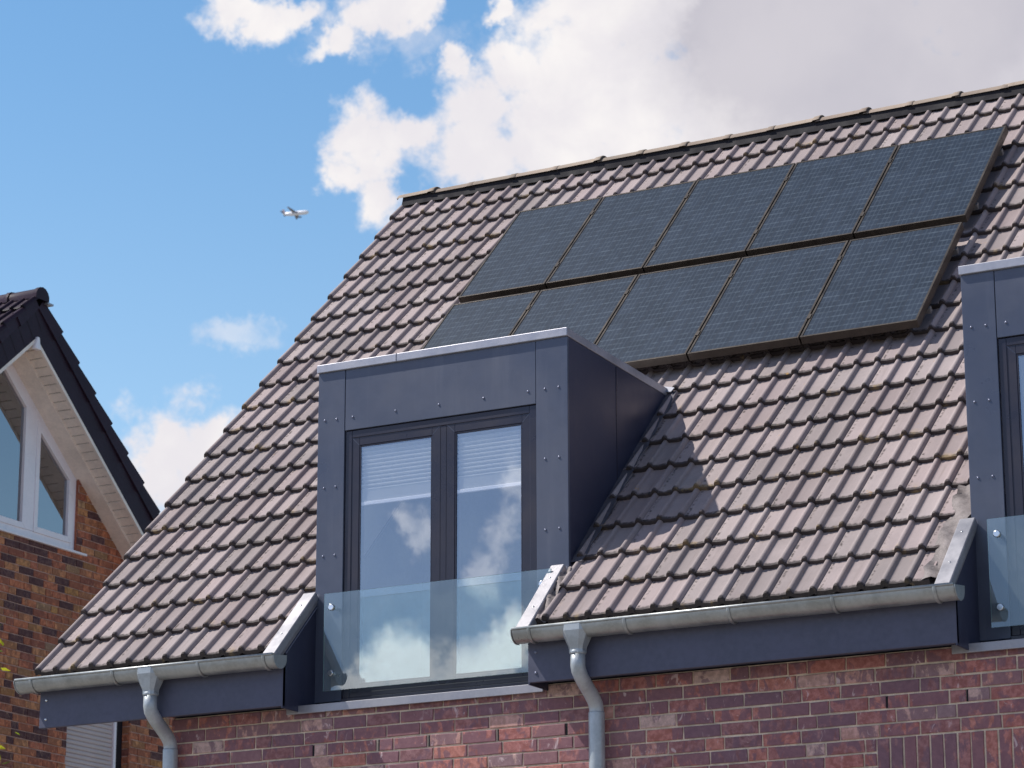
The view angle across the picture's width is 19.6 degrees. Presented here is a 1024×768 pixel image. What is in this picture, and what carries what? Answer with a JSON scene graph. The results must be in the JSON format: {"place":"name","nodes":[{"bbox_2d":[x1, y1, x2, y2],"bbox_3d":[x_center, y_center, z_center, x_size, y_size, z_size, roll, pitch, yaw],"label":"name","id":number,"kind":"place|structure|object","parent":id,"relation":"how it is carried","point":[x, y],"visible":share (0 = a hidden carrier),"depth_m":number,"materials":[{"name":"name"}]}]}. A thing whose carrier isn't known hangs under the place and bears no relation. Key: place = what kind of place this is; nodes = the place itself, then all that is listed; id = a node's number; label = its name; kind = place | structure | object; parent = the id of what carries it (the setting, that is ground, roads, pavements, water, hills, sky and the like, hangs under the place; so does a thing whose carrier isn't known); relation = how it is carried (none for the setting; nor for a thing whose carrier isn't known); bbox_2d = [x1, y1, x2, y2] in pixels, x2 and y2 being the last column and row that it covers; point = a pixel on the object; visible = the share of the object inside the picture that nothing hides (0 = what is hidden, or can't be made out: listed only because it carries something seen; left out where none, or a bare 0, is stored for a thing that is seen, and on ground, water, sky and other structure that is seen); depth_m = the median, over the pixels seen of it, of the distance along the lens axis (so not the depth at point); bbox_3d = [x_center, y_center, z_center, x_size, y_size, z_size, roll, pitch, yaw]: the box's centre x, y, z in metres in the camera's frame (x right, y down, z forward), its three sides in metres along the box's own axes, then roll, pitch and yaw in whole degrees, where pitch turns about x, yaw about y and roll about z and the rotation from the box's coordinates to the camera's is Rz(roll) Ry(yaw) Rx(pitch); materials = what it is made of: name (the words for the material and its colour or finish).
{"place":"outdoors","nodes":[
{"label":"outdoors","id":0,"kind":"place"},
{"bbox_2d":[0,639,19,763],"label":"young tree","id":1,"kind":"object","parent":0,"point":[4,669],"visible":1,"depth_m":13.95,"materials":[{"name":"green plant"}]},
{"bbox_2d":[0,287,172,767],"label":"brick house","id":2,"kind":"structure","parent":0,"point":[79,511],"depth_m":32.18,"materials":[{"name":"brick"}]},
{"bbox_2d":[0,364,86,556],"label":"window","id":3,"kind":"structure","parent":2,"relation":"in","point":[34,431],"depth_m":32.05,"materials":[{"name":"white plastic"}]},
{"bbox_2d":[280,207,308,218],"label":"airliner","id":4,"kind":"object","parent":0,"point":[296,214],"visible":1,"depth_m":3382.75,"materials":[{"name":"paint"}]},
{"bbox_2d":[0,0,1023,513],"label":"sky","id":5,"kind":"structure","parent":0,"point":[152,152],"materials":[{"name":"blue"}]},
{"bbox_2d":[13,80,1023,767],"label":"brick house","id":6,"kind":"structure","parent":0,"point":[803,556],"depth_m":19.38,"materials":[{"name":"tile"}]},
{"bbox_2d":[361,439,430,505],"bbox_3d":[-0.758,0.565,19.724,0.589,0.445,0.028,-8,-17,27],"label":"window blind","id":7,"kind":"object","parent":6,"relation":"attached to","point":[396,472],"depth_m":19.72,"materials":[{"name":"white plastic"}]},
{"bbox_2d":[421,290,539,349],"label":"solar panel","id":8,"kind":"object","parent":6,"relation":"attached to","point":[484,319],"visible":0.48,"depth_m":22.43,"materials":[{"name":"glass"}]},
{"bbox_2d":[457,426,520,493],"bbox_3d":[-0.124,0.470,19.392,0.594,0.450,0.028,-8,-17,27],"label":"window blind","id":9,"kind":"object","parent":6,"relation":"attached to","point":[489,459],"depth_m":19.39,"materials":[{"name":"white plastic"}]},
{"bbox_2d":[458,197,602,302],"bbox_3d":[0.169,-1.060,23.350,0.780,1.044,1.047,-8,-17,27],"label":"solar panel","id":10,"kind":"object","parent":6,"relation":"attached to","point":[527,253],"visible":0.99,"depth_m":23.28,"materials":[{"name":"glass"}]},
{"bbox_2d":[511,274,637,343],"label":"solar panel","id":11,"kind":"object","parent":6,"relation":"attached to","point":[587,311],"visible":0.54,"depth_m":22.03,"materials":[{"name":"glass"}]},
{"bbox_2d":[546,180,696,288],"bbox_3d":[0.870,-1.162,22.983,0.840,1.044,1.047,-8,-17,27],"label":"solar panel","id":12,"kind":"object","parent":6,"relation":"attached to","point":[620,235],"visible":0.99,"depth_m":22.91,"materials":[{"name":"glass"}]},
{"bbox_2d":[595,258,740,368],"bbox_3d":[1.094,-0.491,21.410,0.854,1.022,1.026,-8,-17,27],"label":"solar panel","id":13,"kind":"object","parent":6,"relation":"attached to","point":[659,318],"visible":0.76,"depth_m":21.39,"materials":[{"name":"glass"}]},
{"bbox_2d":[644,163,794,272],"bbox_3d":[1.603,-1.270,22.599,0.854,1.044,1.047,-8,-17,27],"label":"solar panel","id":14,"kind":"object","parent":6,"relation":"attached to","point":[718,218],"visible":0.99,"depth_m":22.53,"materials":[{"name":"glass"}]},
{"bbox_2d":[687,240,848,360],"bbox_3d":[1.838,-0.599,21.020,0.862,1.022,1.026,-8,-17,27],"label":"solar panel","id":15,"kind":"object","parent":6,"relation":"attached to","point":[767,301],"visible":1,"depth_m":20.95,"materials":[{"name":"glass"}]},
{"bbox_2d":[746,145,898,255],"bbox_3d":[2.346,-1.378,22.209,0.862,1.044,1.047,-8,-17,27],"label":"solar panel","id":16,"kind":"object","parent":6,"relation":"attached to","point":[824,200],"visible":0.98,"depth_m":22.14,"materials":[{"name":"glass"}]},
{"bbox_2d":[800,222,963,343],"bbox_3d":[2.586,-0.709,20.628,0.866,1.022,1.026,-8,-17,27],"label":"solar panel","id":17,"kind":"object","parent":6,"relation":"attached to","point":[890,282],"visible":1,"depth_m":20.55,"materials":[{"name":"glass"}]},
{"bbox_2d":[854,126,1007,238],"bbox_3d":[3.095,-1.488,21.817,0.866,1.044,1.047,-8,-17,27],"label":"solar panel","id":18,"kind":"object","parent":6,"relation":"attached to","point":[932,182],"visible":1,"depth_m":21.74,"materials":[{"name":"glass"}]}
]}

